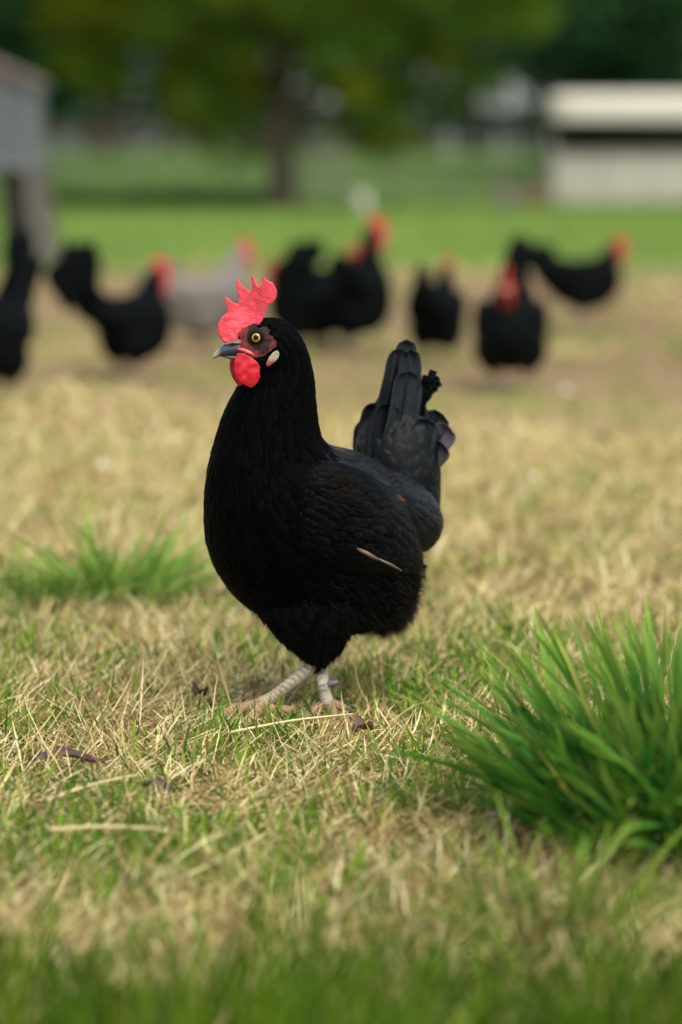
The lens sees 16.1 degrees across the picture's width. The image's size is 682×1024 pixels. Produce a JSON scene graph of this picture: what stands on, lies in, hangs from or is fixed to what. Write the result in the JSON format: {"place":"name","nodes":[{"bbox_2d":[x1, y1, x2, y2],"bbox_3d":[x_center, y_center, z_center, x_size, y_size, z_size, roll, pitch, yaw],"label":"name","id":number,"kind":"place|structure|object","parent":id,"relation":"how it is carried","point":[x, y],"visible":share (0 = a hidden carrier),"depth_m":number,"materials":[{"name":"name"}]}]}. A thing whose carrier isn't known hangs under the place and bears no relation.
{"place":"outdoors","nodes":[
{"label":"outdoors","id":0,"kind":"place"},
{"bbox_2d":[0,147,681,1023],"bbox_3d":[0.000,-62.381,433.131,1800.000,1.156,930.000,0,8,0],"label":"ground","id":1,"kind":"structure","parent":0,"point":[472,181],"depth_m":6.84,"materials":[{"name":"plant"}]},
{"bbox_2d":[0,221,43,398],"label":"hen","id":2,"kind":"object","parent":1,"relation":"on","point":[23,271],"visible":1,"depth_m":6.29,"materials":[{"name":"black"}]},
{"bbox_2d":[0,61,59,266],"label":"raised shed","id":3,"kind":"structure","parent":1,"relation":"on","point":[26,192],"depth_m":14.06,"materials":[{"name":"grey wood"}]},
{"bbox_2d":[0,548,125,617],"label":"grass tuft","id":4,"kind":"object","parent":1,"relation":"on","point":[70,572],"visible":0.5,"depth_m":3.29,"materials":[{"name":"green plant"}]},
{"bbox_2d":[28,746,104,763],"bbox_3d":[-0.272,0.243,2.396,0.075,0.017,0.024,-1,15,-6],"label":"feather","id":5,"kind":"object","parent":1,"relation":"on","point":[70,753],"visible":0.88,"depth_m":2.40,"materials":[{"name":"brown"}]},
{"bbox_2d":[0,0,177,173],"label":"tree","id":6,"kind":"object","parent":1,"relation":"on","point":[18,45],"visible":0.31,"depth_m":48.26,"materials":[{"name":"green plant"}]},
{"bbox_2d":[47,774,136,801],"bbox_3d":[-0.232,0.256,2.251,0.097,0.011,0.005,-6,10,-37],"label":"straw stalk","id":7,"kind":"object","parent":1,"relation":"on","point":[80,788],"visible":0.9,"depth_m":2.25,"materials":[{"name":"beige plant"}]},
{"bbox_2d":[46,825,162,832],"bbox_3d":[-0.206,0.277,2.108,0.108,0.013,0.007,2,8,15],"label":"straw stalk","id":8,"kind":"object","parent":1,"relation":"on","point":[61,829],"visible":0.9,"depth_m":2.11,"materials":[{"name":"beige plant"}]},
{"bbox_2d":[99,461,109,468],"bbox_3d":[-0.447,-0.088,4.567,0.019,0.018,0.018,2,8,13],"label":"white feather","id":9,"kind":"object","parent":1,"relation":"on","point":[103,464],"visible":0.94,"depth_m":4.57,"materials":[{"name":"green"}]},
{"bbox_2d":[43,238,173,376],"bbox_3d":[-0.649,-0.575,6.795,0.432,0.395,0.181,-6,10,-38],"label":"hen","id":10,"kind":"object","parent":1,"relation":"on","point":[133,329],"visible":1,"depth_m":6.76,"materials":[{"name":"black"}]},
{"bbox_2d":[0,480,218,614],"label":"grass tuft","id":11,"kind":"object","parent":1,"relation":"on","point":[152,563],"visible":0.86,"depth_m":3.30,"materials":[{"name":"green plant"}]},
{"bbox_2d":[54,1,219,152],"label":"tree","id":12,"kind":"object","parent":1,"relation":"on","point":[105,122],"visible":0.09,"depth_m":66.96,"materials":[{"name":"green plant"}]},
{"bbox_2d":[143,776,173,789],"bbox_3d":[-0.173,0.259,2.293,0.033,0.012,0.015,2,15,17],"label":"fallen leaf","id":13,"kind":"object","parent":1,"relation":"on","point":[157,782],"visible":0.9,"depth_m":2.29,"materials":[{"name":"plant"}]},
{"bbox_2d":[51,189,267,207],"bbox_3d":[-2.455,-4.227,32.709,3.330,0.295,2.156,0,8,0],"label":"hedge","id":14,"kind":"object","parent":1,"relation":"on","point":[169,197],"visible":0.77,"depth_m":32.17,"materials":[{"name":"green plant"}]},
{"bbox_2d":[131,236,257,344],"bbox_3d":[-0.488,-0.736,8.045,0.430,0.358,0.173,-2,8,-12],"label":"hen","id":15,"kind":"object","parent":1,"relation":"on","point":[198,307],"visible":0.84,"depth_m":8.00,"materials":[{"name":"white"}]},
{"bbox_2d":[191,682,207,696],"bbox_3d":[-0.157,0.198,2.682,0.019,0.019,0.019,-2,8,-15],"label":"fallen leaf","id":16,"kind":"object","parent":1,"relation":"on","point":[195,689],"visible":0.98,"depth_m":2.68,"materials":[{"name":"brown plant"}]},
{"bbox_2d":[136,0,269,146],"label":"tree","id":17,"kind":"object","parent":1,"relation":"on","point":[223,104],"visible":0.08,"depth_m":82.07,"materials":[{"name":"green plant"}]},
{"bbox_2d":[215,589,228,594],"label":"fallen leaf","id":18,"kind":"object","parent":1,"relation":"on","point":[223,591],"visible":0.3,"depth_m":3.32,"materials":[{"name":"beige plant"}]},
{"bbox_2d":[230,713,352,733],"bbox_3d":[-0.051,0.219,2.510,0.135,0.012,0.006,-3,9,-20],"label":"straw stalk","id":19,"kind":"object","parent":1,"relation":"on","point":[263,725],"visible":0.89,"depth_m":2.51,"materials":[{"name":"beige plant"}]},
{"bbox_2d":[0,132,600,202],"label":"wire fence","id":20,"kind":"object","parent":1,"relation":"on","point":[240,174],"visible":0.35,"depth_m":35.21,"materials":[{"name":"grey"}]},
{"bbox_2d":[306,130,341,198],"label":"field gate","id":21,"kind":"structure","parent":20,"relation":"attached to","point":[324,177],"depth_m":35.12,"materials":[{"name":"grey metal"}]},
{"bbox_2d":[24,0,580,212],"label":"tree","id":22,"kind":"object","parent":1,"relation":"on","point":[291,31],"visible":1,"depth_m":29.60,"materials":[{"name":"green plant"}]},
{"bbox_2d":[264,251,370,347],"bbox_3d":[-0.085,-0.681,7.798,0.441,0.319,0.177,7,11,40],"label":"hen","id":23,"kind":"object","parent":1,"relation":"on","point":[305,311],"visible":0.81,"depth_m":7.73,"materials":[{"name":"black"}]},
{"bbox_2d":[298,244,358,344],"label":"hen","id":24,"kind":"object","parent":1,"relation":"on","point":[353,253],"visible":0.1,"depth_m":8.04,"materials":[{"name":"black"}]},
{"bbox_2d":[203,275,455,727],"bbox_3d":[-0.010,-0.018,2.634,0.277,0.486,0.234,0,8,0],"label":"hen","id":25,"kind":"object","parent":1,"relation":"on","point":[316,543],"visible":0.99,"depth_m":2.55,"materials":[{"name":"black"}]},
{"bbox_2d":[269,214,393,349],"bbox_3d":[-0.034,-0.740,7.795,0.424,0.436,0.201,-3,9,-18],"label":"hen","id":26,"kind":"object","parent":1,"relation":"on","point":[366,313],"visible":0.91,"depth_m":7.75,"materials":[{"name":"black"}]},
{"bbox_2d":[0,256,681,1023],"bbox_3d":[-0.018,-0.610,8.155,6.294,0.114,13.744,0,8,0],"label":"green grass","id":27,"kind":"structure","parent":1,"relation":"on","point":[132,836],"depth_m":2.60,"materials":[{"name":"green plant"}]},
{"bbox_2d":[0,892,681,1023],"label":"foreground grass","id":28,"kind":"structure","parent":1,"relation":"on","point":[452,983],"depth_m":1.68,"materials":[{"name":"green plant"}]},
{"bbox_2d":[0,717,681,1023],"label":"tall grass","id":29,"kind":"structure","parent":1,"relation":"on","point":[260,1008],"depth_m":1.12,"materials":[{"name":"green plant"}]},
{"bbox_2d":[0,202,681,277],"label":"sward","id":30,"kind":"structure","parent":1,"relation":"on","point":[343,225],"depth_m":20.59,"materials":[{"name":"green plant"}]},
{"bbox_2d":[354,188,368,212],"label":"hen","id":31,"kind":"object","parent":1,"relation":"on","point":[361,203],"visible":0.98,"depth_m":27.76,"materials":[{"name":"white"}]},
{"bbox_2d":[352,714,373,732],"bbox_3d":[0.023,0.222,2.514,0.022,0.021,0.021,1,8,6],"label":"fallen leaf","id":32,"kind":"object","parent":1,"relation":"on","point":[361,722],"visible":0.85,"depth_m":2.51,"materials":[{"name":"brown plant"}]},
{"bbox_2d":[46,84,681,146],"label":"wood edge","id":33,"kind":"object","parent":1,"relation":"on","point":[501,122],"visible":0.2,"depth_m":84.48,"materials":[{"name":"green plant"}]},
{"bbox_2d":[294,0,443,137],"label":"tree","id":34,"kind":"object","parent":1,"relation":"on","point":[406,72],"visible":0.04,"depth_m":85.79,"materials":[{"name":"green plant"}]},
{"bbox_2d":[405,254,466,360],"bbox_3d":[0.279,-0.617,7.339,0.173,0.323,0.334,4,9,24],"label":"hen","id":35,"kind":"object","parent":1,"relation":"on","point":[436,312],"visible":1,"depth_m":7.31,"materials":[{"name":"black"}]},
{"bbox_2d":[353,0,532,147],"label":"tree","id":36,"kind":"object","parent":1,"relation":"on","point":[472,126],"visible":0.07,"depth_m":74.87,"materials":[{"name":"green plant"}]},
{"bbox_2d":[420,0,581,151],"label":"tree","id":37,"kind":"object","parent":1,"relation":"on","point":[468,52],"visible":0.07,"depth_m":68.89,"materials":[{"name":"green plant"}]},
{"bbox_2d":[472,236,548,387],"bbox_3d":[0.468,-0.542,6.540,0.223,0.402,0.378,5,10,32],"label":"hen","id":38,"kind":"object","parent":1,"relation":"on","point":[510,322],"visible":1,"depth_m":6.43,"materials":[{"name":"black"}]},
{"bbox_2d":[493,184,528,212],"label":"hen","id":39,"kind":"object","parent":1,"relation":"on","point":[503,201],"visible":0.98,"depth_m":29.17,"materials":[{"name":"red"}]},
{"bbox_2d":[368,590,681,886],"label":"grass tuft","id":40,"kind":"object","parent":1,"relation":"on","point":[589,757],"visible":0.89,"depth_m":2.12,"materials":[{"name":"green plant"}]},
{"bbox_2d":[511,183,544,208],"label":"hen","id":41,"kind":"object","parent":1,"relation":"on","point":[533,199],"visible":0.75,"depth_m":30.65,"materials":[{"name":"red"}]},
{"bbox_2d":[404,791,681,963],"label":"grass tuft","id":42,"kind":"object","parent":1,"relation":"on","point":[643,891],"visible":0.71,"depth_m":1.88,"materials":[{"name":"green plant"}]},
{"bbox_2d":[564,387,572,394],"bbox_3d":[0.569,-0.302,6.048,0.022,0.021,0.022,2,8,13],"label":"white feather","id":43,"kind":"object","parent":1,"relation":"on","point":[566,389],"visible":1,"depth_m":6.04,"materials":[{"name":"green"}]},
{"bbox_2d":[519,231,630,320],"bbox_3d":[0.888,-0.908,9.281,0.452,0.345,0.175,-1,8,-4],"label":"hen","id":44,"kind":"object","parent":1,"relation":"on","point":[581,286],"visible":0.97,"depth_m":9.23,"materials":[{"name":"black"}]},
{"bbox_2d":[488,0,681,160],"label":"tree","id":45,"kind":"object","parent":1,"relation":"on","point":[624,46],"visible":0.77,"depth_m":44.17,"materials":[{"name":"green plant"}]},
{"bbox_2d":[591,431,612,443],"bbox_3d":[0.554,-0.156,5.142,0.043,0.029,0.042,4,9,24],"label":"fallen leaf","id":46,"kind":"object","parent":1,"relation":"on","point":[597,434],"visible":0.91,"depth_m":5.14,"materials":[{"name":"beige plant"}]},
{"bbox_2d":[543,93,681,206],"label":"trailer coop","id":47,"kind":"structure","parent":1,"relation":"on","point":[613,167],"depth_m":32.74,"materials":[{"name":"white wood"}]},
{"bbox_2d":[47,19,680,146],"label":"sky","id":48,"kind":"structure","parent":0,"point":[514,96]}
]}

